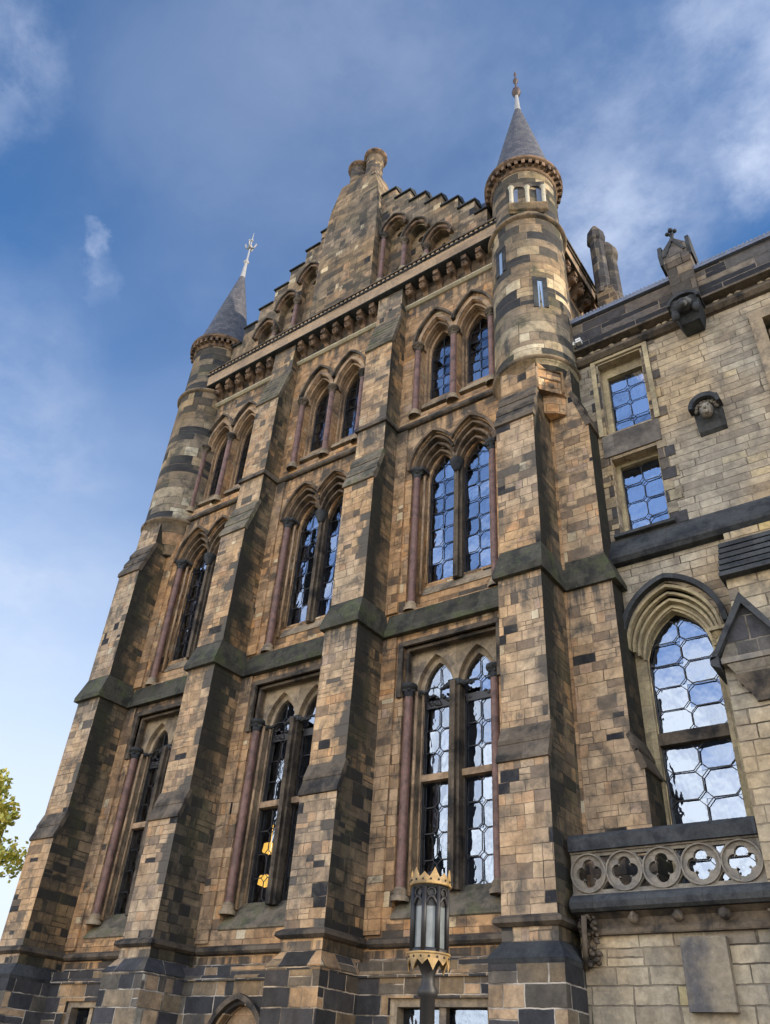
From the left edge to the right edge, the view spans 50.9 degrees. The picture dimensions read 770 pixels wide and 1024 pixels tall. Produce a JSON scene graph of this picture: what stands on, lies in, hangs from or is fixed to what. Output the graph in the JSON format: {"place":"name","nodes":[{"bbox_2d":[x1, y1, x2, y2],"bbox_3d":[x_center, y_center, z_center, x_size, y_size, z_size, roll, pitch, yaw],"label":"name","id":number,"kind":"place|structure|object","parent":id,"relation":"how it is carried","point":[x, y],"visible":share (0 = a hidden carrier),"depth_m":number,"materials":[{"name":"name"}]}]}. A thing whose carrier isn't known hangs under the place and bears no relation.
{"place":"outdoors","nodes":[
{"label":"outdoors","id":0,"kind":"place"},
{"bbox_2d":[0,768,28,882],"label":"tree","id":1,"kind":"object","parent":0,"point":[12,855],"visible":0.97,"depth_m":26.93,"materials":[{"name":"green plant"}]},
{"bbox_2d":[0,72,673,1023],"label":"gabled building","id":2,"kind":"structure","parent":0,"point":[364,652],"depth_m":17.02,"materials":[{"name":"stone"}]},
{"bbox_2d":[63,1002,95,1023],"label":"ground window frame","id":3,"kind":"structure","parent":2,"relation":"in","point":[73,1007],"depth_m":16.06,"materials":[{"name":"grey stone"}]},
{"bbox_2d":[83,701,181,939],"bbox_3d":[-5.277,6.852,18.332,2.320,5.200,0.626,-20,-43,29],"label":"window","id":4,"kind":"structure","parent":2,"relation":"in","point":[108,922],"depth_m":18.70,"materials":[{"name":"brown stone"}]},
{"bbox_2d":[145,515,229,685],"bbox_3d":[-4.927,2.199,21.745,2.500,5.040,0.596,-20,-43,29],"label":"window","id":5,"kind":"structure","parent":2,"relation":"in","point":[166,666],"depth_m":22.04,"materials":[{"name":"stone"}]},
{"bbox_2d":[186,400,256,511],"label":"window","id":6,"kind":"structure","parent":2,"relation":"in","point":[224,440],"depth_m":24.91,"materials":[{"name":"beige stone"}]},
{"bbox_2d":[227,1006,255,1023],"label":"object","id":7,"kind":"structure","parent":2,"relation":"in","point":[244,1015],"depth_m":13.91,"materials":[{"name":"beige stone"}]},
{"bbox_2d":[258,874,268,886],"bbox_3d":[-2.472,7.636,16.742,0.320,0.240,0.312,-20,-43,29],"label":"desk lamp","id":8,"kind":"object","parent":2,"relation":"attached to","point":[260,881],"visible":0.59,"depth_m":16.63,"materials":[{"name":"yellow glass"}]},
{"bbox_2d":[262,825,273,853],"bbox_3d":[-2.422,6.976,17.226,0.320,0.600,0.312,-20,-43,29],"label":"hanging lamp","id":9,"kind":"object","parent":2,"relation":"hanging from","point":[265,848],"visible":0.67,"depth_m":17.02,"materials":[{"name":"yellow glass"}]},
{"bbox_2d":[217,664,320,930],"bbox_3d":[-2.024,5.659,16.373,2.320,5.200,0.626,-20,-43,29],"label":"window","id":10,"kind":"structure","parent":2,"relation":"in","point":[301,692],"depth_m":16.57,"materials":[{"name":"brown stone"}]},
{"bbox_2d":[261,468,346,650],"bbox_3d":[-1.675,1.007,19.786,2.500,5.040,0.596,-20,-43,29],"label":"window","id":11,"kind":"structure","parent":2,"relation":"in","point":[280,632],"depth_m":20.03,"materials":[{"name":"stone"}]},
{"bbox_2d":[286,349,365,471],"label":"window","id":12,"kind":"structure","parent":2,"relation":"in","point":[325,387],"depth_m":22.88,"materials":[{"name":"beige stone"}]},
{"bbox_2d":[389,998,488,1023],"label":"ground window frame","id":13,"kind":"structure","parent":2,"relation":"in","point":[397,1005],"depth_m":11.90,"materials":[{"name":"grey stone"}]},
{"bbox_2d":[390,617,500,920],"bbox_3d":[1.229,4.466,14.414,2.320,5.200,0.626,-20,-43,29],"label":"window","id":14,"kind":"structure","parent":2,"relation":"in","point":[460,654],"depth_m":14.59,"materials":[{"name":"brown stone"}]},
{"bbox_2d":[403,412,497,609],"bbox_3d":[1.578,-0.186,17.826,2.500,5.040,0.596,-20,-43,29],"label":"window","id":15,"kind":"structure","parent":2,"relation":"in","point":[422,592],"depth_m":17.85,"materials":[{"name":"stone"}]},
{"bbox_2d":[408,289,494,419],"bbox_3d":[1.841,-4.065,20.625,2.520,3.740,0.696,-20,-43,29],"label":"window","id":16,"kind":"structure","parent":2,"relation":"in","point":[478,312],"depth_m":20.88,"materials":[{"name":"beige stone"}]},
{"bbox_2d":[0,0,769,939],"label":"sky","id":17,"kind":"structure","parent":0,"point":[144,144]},
{"bbox_2d":[567,226,769,1023],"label":"wing building","id":18,"kind":"structure","parent":0,"point":[684,443],"depth_m":13.91,"materials":[{"name":"stone"}]},
{"bbox_2d":[573,337,581,347],"bbox_3d":[4.349,-3.854,18.454,0.270,0.140,0.140,-20,-43,29],"label":"floodlight","id":19,"kind":"object","parent":18,"relation":"attached to","point":[578,341],"visible":0.88,"depth_m":18.41,"materials":[{"name":"white plastic"}]},
{"bbox_2d":[609,375,649,430],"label":"window","id":20,"kind":"structure","parent":18,"relation":"in","point":[625,375],"depth_m":17.30,"materials":[{"name":"black metal"}]},
{"bbox_2d":[622,459,667,529],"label":"window","id":21,"kind":"structure","parent":18,"relation":"in","point":[654,459],"depth_m":15.82,"materials":[{"name":"black metal"}]},
{"bbox_2d":[623,573,757,883],"bbox_3d":[4.768,3.521,12.679,2.400,5.900,0.564,-20,-43,29],"label":"arched window","id":22,"kind":"structure","parent":18,"relation":"in","point":[695,608],"depth_m":13.49,"materials":[{"name":"beige stone"}]},
{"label":"pavement","id":23,"kind":"structure","parent":0,"visible":0},
{"bbox_2d":[406,867,451,1023],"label":"lamp post","id":24,"kind":"object","parent":23,"relation":"on","point":[428,954],"visible":1,"depth_m":8.41,"materials":[{"name":"black metal"}]}
]}

